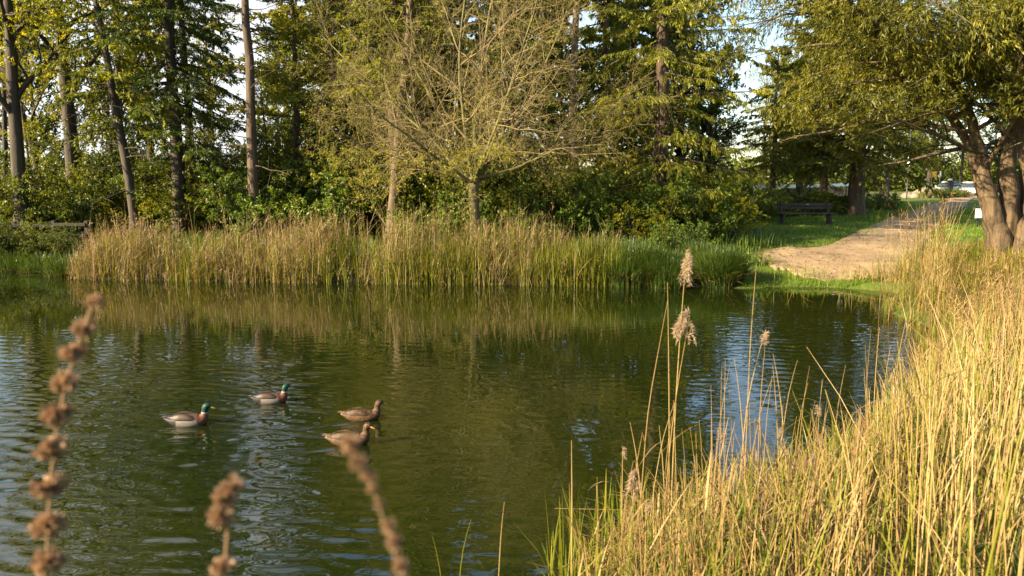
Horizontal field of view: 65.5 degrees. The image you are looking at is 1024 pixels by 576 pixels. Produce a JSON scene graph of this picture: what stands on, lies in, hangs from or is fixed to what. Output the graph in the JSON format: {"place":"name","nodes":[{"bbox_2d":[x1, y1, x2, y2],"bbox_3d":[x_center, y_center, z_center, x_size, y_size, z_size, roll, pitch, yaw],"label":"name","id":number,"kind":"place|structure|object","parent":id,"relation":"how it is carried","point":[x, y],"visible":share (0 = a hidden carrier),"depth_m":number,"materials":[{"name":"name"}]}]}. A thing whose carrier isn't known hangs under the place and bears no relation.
{"place":"outdoors","nodes":[
{"label":"outdoors","id":0,"kind":"place"},
{"bbox_2d":[0,271,943,575],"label":"pond water","id":1,"kind":"structure","parent":0,"point":[512,403],"depth_m":9.13,"materials":[{"name":"liquid"}]},
{"bbox_2d":[160,403,215,426],"bbox_3d":[-3.417,1.351,8.405,0.581,0.280,0.190,0,8,-3],"label":"duck","id":2,"kind":"object","parent":1,"relation":"on","point":[185,419],"visible":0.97,"depth_m":8.35},
{"bbox_2d":[247,383,291,403],"bbox_3d":[-2.804,1.240,9.240,0.534,0.259,0.176,-1,8,-6],"label":"duck","id":3,"kind":"object","parent":1,"relation":"on","point":[267,397],"visible":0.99,"depth_m":9.19},
{"bbox_2d":[321,422,374,445],"bbox_3d":[-1.600,1.438,7.802,0.553,0.271,0.184,0,8,2],"label":"duck","id":4,"kind":"object","parent":1,"relation":"on","point":[334,438],"visible":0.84,"depth_m":7.76},
{"bbox_2d":[337,399,386,421],"bbox_3d":[-1.616,1.330,8.583,0.550,0.265,0.180,0,8,-1],"label":"duck","id":5,"kind":"object","parent":1,"relation":"on","point":[354,414],"visible":0.98,"depth_m":8.53},
{"bbox_2d":[0,0,1010,178],"label":"sky","id":6,"kind":"structure","parent":0,"point":[253,4],"materials":[{"name":"white"}]},
{"bbox_2d":[11,180,1023,575],"bbox_3d":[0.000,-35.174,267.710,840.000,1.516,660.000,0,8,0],"label":"ground","id":7,"kind":"structure","parent":0,"point":[867,284],"depth_m":18.63,"materials":[{"name":"plant"}]},
{"bbox_2d":[0,246,35,271],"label":"sedge clump","id":8,"kind":"object","parent":7,"relation":"on","point":[6,264],"visible":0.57,"depth_m":21.97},
{"bbox_2d":[0,9,41,177],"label":"leafy tree","id":9,"kind":"object","parent":7,"relation":"on","point":[3,127],"visible":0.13,"depth_m":32.98,"materials":[{"name":"green plant"}]},
{"bbox_2d":[0,53,57,190],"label":"leafy tree","id":10,"kind":"object","parent":7,"relation":"on","point":[27,136],"visible":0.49,"depth_m":28.15,"materials":[{"name":"green plant"}]},
{"bbox_2d":[0,214,63,260],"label":"dark shrub","id":11,"kind":"object","parent":7,"relation":"on","point":[5,246],"visible":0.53,"depth_m":22.51,"materials":[{"name":"green plant"}]},
{"bbox_2d":[0,2,72,177],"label":"leafy tree","id":12,"kind":"object","parent":7,"relation":"on","point":[45,79],"visible":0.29,"depth_m":30.30,"materials":[{"name":"green plant"}]},
{"bbox_2d":[13,250,68,272],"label":"sedge clump","id":13,"kind":"object","parent":7,"relation":"on","point":[28,267],"visible":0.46,"depth_m":21.74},
{"bbox_2d":[0,1,89,182],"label":"tree","id":14,"kind":"object","parent":7,"relation":"on","point":[47,122],"visible":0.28,"depth_m":42.88,"materials":[{"name":"green plant"}]},
{"bbox_2d":[6,220,84,258],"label":"dark shrub","id":15,"kind":"object","parent":7,"relation":"on","point":[54,242],"visible":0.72,"depth_m":22.39,"materials":[{"name":"green plant"}]},
{"bbox_2d":[7,220,89,248],"bbox_3d":[-16.197,-1.407,23.913,7.026,1.232,0.168,0,8,0],"label":"rail fence","id":16,"kind":"object","parent":7,"relation":"on","point":[54,223],"visible":0.3,"depth_m":23.80,"materials":[{"name":"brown wood"}]},
{"bbox_2d":[0,0,97,238],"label":"leafy tree","id":17,"kind":"object","parent":7,"relation":"on","point":[14,92],"visible":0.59,"depth_m":24.99,"materials":[{"name":"green plant"}]},
{"bbox_2d":[0,134,102,232],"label":"dark shrub","id":18,"kind":"object","parent":7,"relation":"on","point":[5,181],"visible":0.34,"depth_m":26.55,"materials":[{"name":"green plant"}]},
{"bbox_2d":[25,249,81,276],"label":"sedge clump","id":19,"kind":"object","parent":7,"relation":"on","point":[58,269],"visible":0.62,"depth_m":20.77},
{"bbox_2d":[26,293,104,575],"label":"seed stalk","id":20,"kind":"object","parent":7,"relation":"on","point":[47,522],"visible":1,"depth_m":0.89,"materials":[{"name":"plant"}]},
{"bbox_2d":[45,33,105,169],"bbox_3d":[-15.605,-5.450,28.782,1.618,7.089,2.125,3,9,22],"label":"leafy tree","id":21,"kind":"object","parent":7,"relation":"on","point":[59,114],"visible":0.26,"depth_m":28.31,"materials":[{"name":"green plant"}]},
{"bbox_2d":[0,0,163,231],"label":"leafy tree","id":22,"kind":"object","parent":7,"relation":"on","point":[71,128],"visible":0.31,"depth_m":27.54,"materials":[{"name":"green plant"}]},
{"bbox_2d":[0,151,165,242],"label":"dark shrub","id":23,"kind":"object","parent":7,"relation":"on","point":[62,212],"visible":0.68,"depth_m":25.82,"materials":[{"name":"green plant"}]},
{"bbox_2d":[47,168,146,234],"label":"light shrub","id":24,"kind":"object","parent":7,"relation":"on","point":[75,173],"visible":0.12,"depth_m":27.04,"materials":[{"name":"green plant"}]},
{"bbox_2d":[20,0,183,239],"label":"leaning tree","id":25,"kind":"object","parent":7,"relation":"on","point":[109,77],"visible":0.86,"depth_m":24.15,"materials":[{"name":"green plant"}]},
{"bbox_2d":[56,0,164,190],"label":"leafy tree","id":26,"kind":"object","parent":7,"relation":"on","point":[132,59],"visible":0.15,"depth_m":29.27,"materials":[{"name":"green plant"}]},
{"bbox_2d":[75,24,163,172],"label":"tree","id":27,"kind":"object","parent":7,"relation":"on","point":[123,113],"visible":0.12,"depth_m":44.73,"materials":[{"name":"green plant"}]},
{"bbox_2d":[53,126,228,228],"bbox_3d":[-13.125,-3.879,29.658,5.306,4.427,6.790,4,9,26],"label":"dark shrub","id":28,"kind":"object","parent":7,"relation":"on","point":[106,161],"visible":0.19,"depth_m":27.87,"materials":[{"name":"green plant"}]},
{"bbox_2d":[124,34,166,227],"bbox_3d":[-13.713,-5.790,29.904,2.210,7.373,1.683,2,8,15],"label":"leafy tree","id":29,"kind":"object","parent":7,"relation":"on","point":[151,147],"visible":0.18,"depth_m":29.77,"materials":[{"name":"green plant"}]},
{"bbox_2d":[91,173,201,234],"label":"light shrub","id":30,"kind":"object","parent":7,"relation":"on","point":[139,204],"visible":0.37,"depth_m":26.52,"materials":[{"name":"green plant"}]},
{"bbox_2d":[57,0,270,240],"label":"dark fir","id":31,"kind":"object","parent":7,"relation":"on","point":[187,150],"visible":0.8,"depth_m":25.32,"materials":[{"name":"green plant"}]},
{"bbox_2d":[114,0,242,179],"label":"dark fir","id":32,"kind":"object","parent":7,"relation":"on","point":[185,36],"visible":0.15,"depth_m":30.59,"materials":[{"name":"green plant"}]},
{"bbox_2d":[123,148,278,238],"bbox_3d":[-10.103,-3.038,26.879,4.694,3.417,6.006,-2,8,-11],"label":"dark shrub","id":33,"kind":"object","parent":7,"relation":"on","point":[198,214],"visible":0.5,"depth_m":25.71,"materials":[{"name":"green plant"}]},
{"bbox_2d":[177,2,244,145],"bbox_3d":[-13.610,-8.235,35.339,3.536,10.490,4.652,-10,13,-51],"label":"leafy tree","id":34,"kind":"object","parent":7,"relation":"on","point":[205,45],"visible":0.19,"depth_m":35.02,"materials":[{"name":"green plant"}]},
{"bbox_2d":[187,51,236,226],"bbox_3d":[-11.026,-5.310,29.285,1.489,6.522,1.955,1,8,8],"label":"leafy tree","id":35,"kind":"object","parent":7,"relation":"on","point":[213,134],"visible":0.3,"depth_m":29.20,"materials":[{"name":"green plant"}]},
{"bbox_2d":[206,473,245,575],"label":"seed stalk","id":36,"kind":"object","parent":7,"relation":"on","point":[222,514],"visible":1,"depth_m":0.84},
{"bbox_2d":[131,111,337,225],"bbox_3d":[-10.389,-4.133,29.825,7.574,4.917,5.919,-3,9,-23],"label":"dark shrub","id":37,"kind":"object","parent":7,"relation":"on","point":[273,156],"visible":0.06,"depth_m":29.02,"materials":[{"name":"green plant"}]},
{"bbox_2d":[190,0,295,242],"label":"tall pine","id":38,"kind":"object","parent":7,"relation":"on","point":[252,168],"visible":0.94,"depth_m":24.33,"materials":[{"name":"green plant"}]},
{"bbox_2d":[240,53,294,186],"bbox_3d":[-8.512,-5.022,28.084,1.870,6.238,1.424,0,8,0],"label":"leafy tree","id":39,"kind":"object","parent":7,"relation":"on","point":[278,132],"visible":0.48,"depth_m":27.82,"materials":[{"name":"green plant"}]},
{"bbox_2d":[224,2,315,165],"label":"tree","id":40,"kind":"object","parent":7,"relation":"on","point":[284,52],"visible":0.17,"depth_m":42.33,"materials":[{"name":"green plant"}]},
{"bbox_2d":[196,159,344,241],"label":"green shrub","id":41,"kind":"object","parent":7,"relation":"on","point":[235,206],"visible":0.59,"depth_m":24.62,"materials":[{"name":"green plant"}]},
{"bbox_2d":[193,0,369,169],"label":"light pine","id":42,"kind":"object","parent":7,"relation":"on","point":[271,77],"visible":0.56,"depth_m":28.01,"materials":[{"name":"green plant"}]},
{"bbox_2d":[194,121,413,229],"bbox_3d":[-6.970,-3.524,27.371,7.312,4.365,5.715,-1,8,-8],"label":"dark shrub","id":43,"kind":"object","parent":7,"relation":"on","point":[279,181],"visible":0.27,"depth_m":26.00,"materials":[{"name":"green plant"}]},
{"bbox_2d":[241,161,387,242],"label":"green shrub","id":44,"kind":"object","parent":7,"relation":"on","point":[335,192],"visible":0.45,"depth_m":24.80,"materials":[{"name":"green plant"}]},
{"bbox_2d":[262,0,385,162],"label":"wood conifer","id":45,"kind":"object","parent":7,"relation":"on","point":[286,106],"visible":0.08,"depth_m":36.61,"materials":[{"name":"green plant"}]},
{"bbox_2d":[276,0,377,174],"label":"crooked pine","id":46,"kind":"object","parent":7,"relation":"on","point":[304,73],"visible":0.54,"depth_m":27.50,"materials":[{"name":"green plant"}]},
{"bbox_2d":[307,35,351,159],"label":"leafy tree","id":47,"kind":"object","parent":7,"relation":"on","point":[325,77],"visible":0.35,"depth_m":28.79,"materials":[{"name":"green plant"}]},
{"bbox_2d":[261,0,422,171],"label":"tree","id":48,"kind":"object","parent":7,"relation":"on","point":[271,38],"visible":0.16,"depth_m":31.78,"materials":[{"name":"green plant"}]},
{"bbox_2d":[238,123,451,235],"bbox_3d":[-5.086,-3.668,27.864,6.123,4.488,7.835,3,9,23],"label":"dark shrub","id":49,"kind":"object","parent":7,"relation":"on","point":[325,169],"visible":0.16,"depth_m":26.30,"materials":[{"name":"green plant"}]},
{"bbox_2d":[57,193,641,286],"bbox_3d":[-4.157,-1.299,20.373,15.850,2.363,3.711,1,8,5],"label":"reed bed","id":50,"kind":"object","parent":7,"relation":"on","point":[437,262],"visible":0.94,"depth_m":19.73,"materials":[{"name":"plant"}]},
{"bbox_2d":[340,433,409,575],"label":"seed stalk","id":51,"kind":"object","parent":7,"relation":"on","point":[351,443],"visible":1,"depth_m":0.65,"materials":[{"name":"plant"}]},
{"bbox_2d":[314,0,461,238],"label":"paired tree","id":52,"kind":"object","parent":7,"relation":"on","point":[377,35],"visible":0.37,"depth_m":24.34,"materials":[{"name":"plant"}]},
{"bbox_2d":[0,218,791,272],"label":"undergrowth","id":53,"kind":"object","parent":7,"relation":"on","point":[756,239],"visible":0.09,"depth_m":23.68,"materials":[{"name":"green plant"}]},
{"bbox_2d":[330,0,495,245],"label":"paired tree","id":54,"kind":"object","parent":7,"relation":"on","point":[404,60],"visible":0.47,"depth_m":23.71,"materials":[{"name":"green plant"}]},
{"bbox_2d":[343,0,486,180],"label":"wood conifer","id":55,"kind":"object","parent":7,"relation":"on","point":[442,51],"visible":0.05,"depth_m":32.41,"materials":[{"name":"plant"}]},
{"bbox_2d":[331,148,508,235],"bbox_3d":[-3.030,-3.083,26.750,6.529,3.593,5.102,0,8,-3],"label":"dark shrub","id":56,"kind":"object","parent":7,"relation":"on","point":[426,194],"visible":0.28,"depth_m":25.29,"materials":[{"name":"green plant"}]},
{"bbox_2d":[386,180,469,242],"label":"green shrub","id":57,"kind":"object","parent":7,"relation":"on","point":[431,215],"visible":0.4,"depth_m":24.42,"materials":[{"name":"green plant"}]},
{"bbox_2d":[267,0,687,245],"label":"budding tree","id":58,"kind":"object","parent":7,"relation":"on","point":[492,151],"visible":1,"depth_m":21.22,"materials":[{"name":"green plant"}]},
{"bbox_2d":[417,0,551,154],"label":"tree","id":59,"kind":"object","parent":7,"relation":"on","point":[447,93],"visible":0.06,"depth_m":33.04,"materials":[{"name":"green plant"}]},
{"bbox_2d":[415,123,564,212],"bbox_3d":[-0.792,-3.581,27.773,5.306,4.350,6.790,-6,10,-38],"label":"dark shrub","id":60,"kind":"object","parent":7,"relation":"on","point":[501,180],"visible":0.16,"depth_m":25.86,"materials":[{"name":"green plant"}]},
{"bbox_2d":[451,193,560,243],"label":"green shrub","id":61,"kind":"object","parent":7,"relation":"on","point":[487,210],"visible":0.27,"depth_m":24.16,"materials":[{"name":"green plant"}]},
{"bbox_2d":[0,150,1021,196],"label":"thicket","id":62,"kind":"object","parent":7,"relation":"on","point":[918,172],"visible":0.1,"depth_m":106.37,"materials":[{"name":"green plant"}]},
{"bbox_2d":[435,0,590,187],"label":"wood conifer","id":63,"kind":"object","parent":7,"relation":"on","point":[550,59],"visible":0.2,"depth_m":30.43,"materials":[{"name":"plant"}]},
{"bbox_2d":[466,150,600,235],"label":"dark shrub","id":64,"kind":"object","parent":7,"relation":"on","point":[507,196],"visible":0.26,"depth_m":24.95,"materials":[{"name":"green plant"}]},
{"bbox_2d":[484,167,635,241],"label":"green shrub","id":65,"kind":"object","parent":7,"relation":"on","point":[545,200],"visible":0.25,"depth_m":24.37,"materials":[{"name":"green plant"}]},
{"bbox_2d":[474,0,653,170],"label":"tree","id":66,"kind":"object","parent":7,"relation":"on","point":[561,46],"visible":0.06,"depth_m":36.77,"materials":[{"name":"green plant"}]},
{"bbox_2d":[534,0,618,176],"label":"pale trunk tree","id":67,"kind":"object","parent":7,"relation":"on","point":[574,47],"visible":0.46,"depth_m":26.77,"materials":[{"name":"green plant"}]},
{"bbox_2d":[549,231,618,270],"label":"sedge clump","id":68,"kind":"object","parent":7,"relation":"on","point":[604,246],"visible":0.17,"depth_m":19.33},
{"bbox_2d":[526,0,687,179],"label":"weeping larch","id":69,"kind":"object","parent":7,"relation":"on","point":[588,32],"visible":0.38,"depth_m":29.27,"materials":[{"name":"plant"}]},
{"bbox_2d":[552,165,692,245],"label":"green shrub","id":70,"kind":"object","parent":7,"relation":"on","point":[595,225],"visible":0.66,"depth_m":23.41,"materials":[{"name":"green plant"}]},
{"bbox_2d":[578,0,686,190],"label":"wood conifer","id":71,"kind":"object","parent":7,"relation":"on","point":[642,4],"visible":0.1,"depth_m":40.02,"materials":[{"name":"plant"}]},
{"bbox_2d":[574,233,699,287],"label":"sedge clump","id":72,"kind":"object","parent":7,"relation":"on","point":[644,255],"visible":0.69,"depth_m":18.76,"materials":[{"name":"plant"}]},
{"bbox_2d":[623,469,650,574],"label":"reed stem","id":73,"kind":"object","parent":7,"relation":"on","point":[632,477],"visible":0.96,"depth_m":4.17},
{"bbox_2d":[560,150,730,235],"bbox_3d":[4.075,-2.820,25.817,5.745,3.319,4.490,3,9,23],"label":"dark shrub","id":74,"kind":"object","parent":7,"relation":"on","point":[607,167],"visible":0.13,"depth_m":24.75,"materials":[{"name":"green plant"}]},
{"bbox_2d":[605,181,698,242],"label":"light shrub","id":75,"kind":"object","parent":7,"relation":"on","point":[660,217],"visible":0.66,"depth_m":23.10,"materials":[{"name":"green plant"}]},
{"bbox_2d":[636,301,667,569],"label":"reed stem","id":76,"kind":"object","parent":7,"relation":"on","point":[645,437],"visible":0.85,"depth_m":4.56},
{"bbox_2d":[636,248,693,575],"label":"reed stem","id":77,"kind":"object","parent":7,"relation":"on","point":[685,272],"visible":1,"depth_m":4.26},
{"bbox_2d":[618,218,719,255],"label":"green shrub","id":78,"kind":"object","parent":7,"relation":"on","point":[673,240],"visible":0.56,"depth_m":21.33,"materials":[{"name":"green plant"}]},
{"bbox_2d":[573,0,773,207],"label":"weeping larch","id":79,"kind":"object","parent":7,"relation":"on","point":[661,52],"visible":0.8,"depth_m":24.82,"materials":[{"name":"plant"}]},
{"bbox_2d":[644,256,702,288],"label":"sedge clump","id":80,"kind":"object","parent":7,"relation":"on","point":[669,278],"visible":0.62,"depth_m":18.56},
{"bbox_2d":[608,179,742,244],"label":"green shrub","id":81,"kind":"object","parent":7,"relation":"on","point":[723,212],"visible":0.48,"depth_m":23.62,"materials":[{"name":"green plant"}]},
{"bbox_2d":[660,308,697,566],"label":"reed stem","id":82,"kind":"object","parent":7,"relation":"on","point":[683,323],"visible":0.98,"depth_m":4.28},
{"bbox_2d":[607,0,751,173],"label":"tree","id":83,"kind":"object","parent":7,"relation":"on","point":[678,150],"visible":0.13,"depth_m":40.38,"materials":[{"name":"green plant"}]},
{"bbox_2d":[666,236,719,258],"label":"sedge clump","id":84,"kind":"object","parent":7,"relation":"on","point":[695,247],"visible":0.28,"depth_m":20.56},
{"bbox_2d":[681,41,748,179],"bbox_3d":[9.948,-7.815,39.084,3.363,8.412,4.463,2,8,14],"label":"tree","id":85,"kind":"object","parent":7,"relation":"on","point":[714,110],"visible":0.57,"depth_m":38.70,"materials":[{"name":"green plant"}]},
{"bbox_2d":[668,168,771,242],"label":"light shrub","id":86,"kind":"object","parent":7,"relation":"on","point":[745,210],"visible":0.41,"depth_m":24.52,"materials":[{"name":"green plant"}]},
{"bbox_2d":[677,241,776,287],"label":"sedge clump","id":87,"kind":"object","parent":7,"relation":"on","point":[716,268],"visible":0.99,"depth_m":18.65,"materials":[{"name":"plant"}]},
{"bbox_2d":[681,162,791,232],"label":"dark shrub","id":88,"kind":"object","parent":7,"relation":"on","point":[760,204],"visible":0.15,"depth_m":27.12,"materials":[{"name":"green plant"}]},
{"bbox_2d":[734,328,770,559],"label":"reed stem","id":89,"kind":"object","parent":7,"relation":"on","point":[764,338],"visible":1,"depth_m":4.53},
{"bbox_2d":[731,178,794,221],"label":"dark shrub","id":90,"kind":"object","parent":7,"relation":"on","point":[772,211],"visible":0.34,"depth_m":32.49,"materials":[{"name":"green plant"}]},
{"bbox_2d":[740,53,789,189],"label":"leafy tree","id":91,"kind":"object","parent":7,"relation":"on","point":[754,106],"visible":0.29,"depth_m":64.71,"materials":[{"name":"green plant"}]},
{"bbox_2d":[507,192,1023,575],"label":"reed bed","id":92,"kind":"object","parent":7,"relation":"on","point":[999,322],"visible":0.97,"depth_m":4.96,"materials":[{"name":"plant"}]},
{"bbox_2d":[730,44,829,195],"bbox_3d":[13.156,-7.764,39.337,5.186,8.370,4.779,5,9,31],"label":"airy larch","id":93,"kind":"object","parent":7,"relation":"on","point":[785,67],"visible":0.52,"depth_m":39.05,"materials":[{"name":"green plant"}]},
{"bbox_2d":[751,190,849,217],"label":"hedge","id":94,"kind":"object","parent":7,"relation":"on","point":[838,202],"visible":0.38,"depth_m":36.28,"materials":[{"name":"green plant"}]},
{"bbox_2d":[755,71,845,194],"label":"drooping conifer","id":95,"kind":"object","parent":7,"relation":"on","point":[798,190],"visible":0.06,"depth_m":46.38,"materials":[{"name":"plant"}]},
{"bbox_2d":[753,183,848,196],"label":"railing","id":96,"kind":"object","parent":7,"relation":"on","point":[837,193],"visible":0.12,"depth_m":52.03,"materials":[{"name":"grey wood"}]},
{"bbox_2d":[777,202,836,224],"bbox_3d":[11.591,-2.925,31.384,2.200,0.870,0.540,0,8,3],"label":"park bench","id":97,"kind":"object","parent":7,"relation":"on","point":[829,216],"visible":0.99,"depth_m":31.54,"materials":[{"name":"brown wood"}]},
{"bbox_2d":[768,0,853,192],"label":"weeping larch","id":98,"kind":"object","parent":7,"relation":"on","point":[805,17],"visible":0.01,"depth_m":50.12,"materials":[{"name":"plant"}]},
{"bbox_2d":[765,4,882,212],"bbox_3d":[14.622,-8.139,36.540,5.708,9.998,6.194,3,9,21],"label":"airy larch","id":99,"kind":"object","parent":7,"relation":"on","point":[822,157],"visible":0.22,"depth_m":36.47,"materials":[{"name":"green plant"}]},
{"bbox_2d":[670,0,1023,258],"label":"willow tree","id":100,"kind":"object","parent":7,"relation":"on","point":[980,43],"visible":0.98,"depth_m":15.56,"materials":[{"name":"green plant"}]},
{"bbox_2d":[711,202,984,287],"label":"lawn grass","id":101,"kind":"structure","parent":7,"relation":"on","point":[969,212],"depth_m":27.88,"materials":[{"name":"plant"}]},
{"bbox_2d":[764,1,961,217],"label":"drooping conifer","id":102,"kind":"object","parent":7,"relation":"on","point":[858,177],"visible":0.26,"depth_m":35.85,"materials":[{"name":"green plant"}]},
{"bbox_2d":[865,192,905,210],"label":"green shrub","id":103,"kind":"object","parent":7,"relation":"on","point":[880,203],"visible":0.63,"depth_m":41.62,"materials":[{"name":"green plant"}]},
{"bbox_2d":[754,235,1023,332],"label":"rough grass","id":104,"kind":"structure","parent":7,"relation":"on","point":[973,251],"depth_m":15.91,"materials":[{"name":"plant"}]},
{"bbox_2d":[865,83,926,196],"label":"tree","id":105,"kind":"object","parent":7,"relation":"on","point":[887,177],"visible":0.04,"depth_m":70.84,"materials":[{"name":"green plant"}]},
{"bbox_2d":[908,89,967,185],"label":"tree","id":106,"kind":"object","parent":7,"relation":"on","point":[921,134],"visible":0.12,"depth_m":95.27,"materials":[{"name":"green plant"}]},
{"bbox_2d":[967,73,1018,191],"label":"tree","id":107,"kind":"object","parent":7,"relation":"on","point":[1005,124],"visible":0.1,"depth_m":102.52,"materials":[{"name":"green plant"}]},
{"bbox_2d":[985,421,1023,575],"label":"reed stem","id":108,"kind":"object","parent":7,"relation":"on","point":[999,521],"visible":1,"depth_m":2.73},
{"bbox_2d":[749,194,998,280],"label":"sandy path","id":109,"kind":"structure","parent":0,"point":[840,250],"depth_m":22.96,"materials":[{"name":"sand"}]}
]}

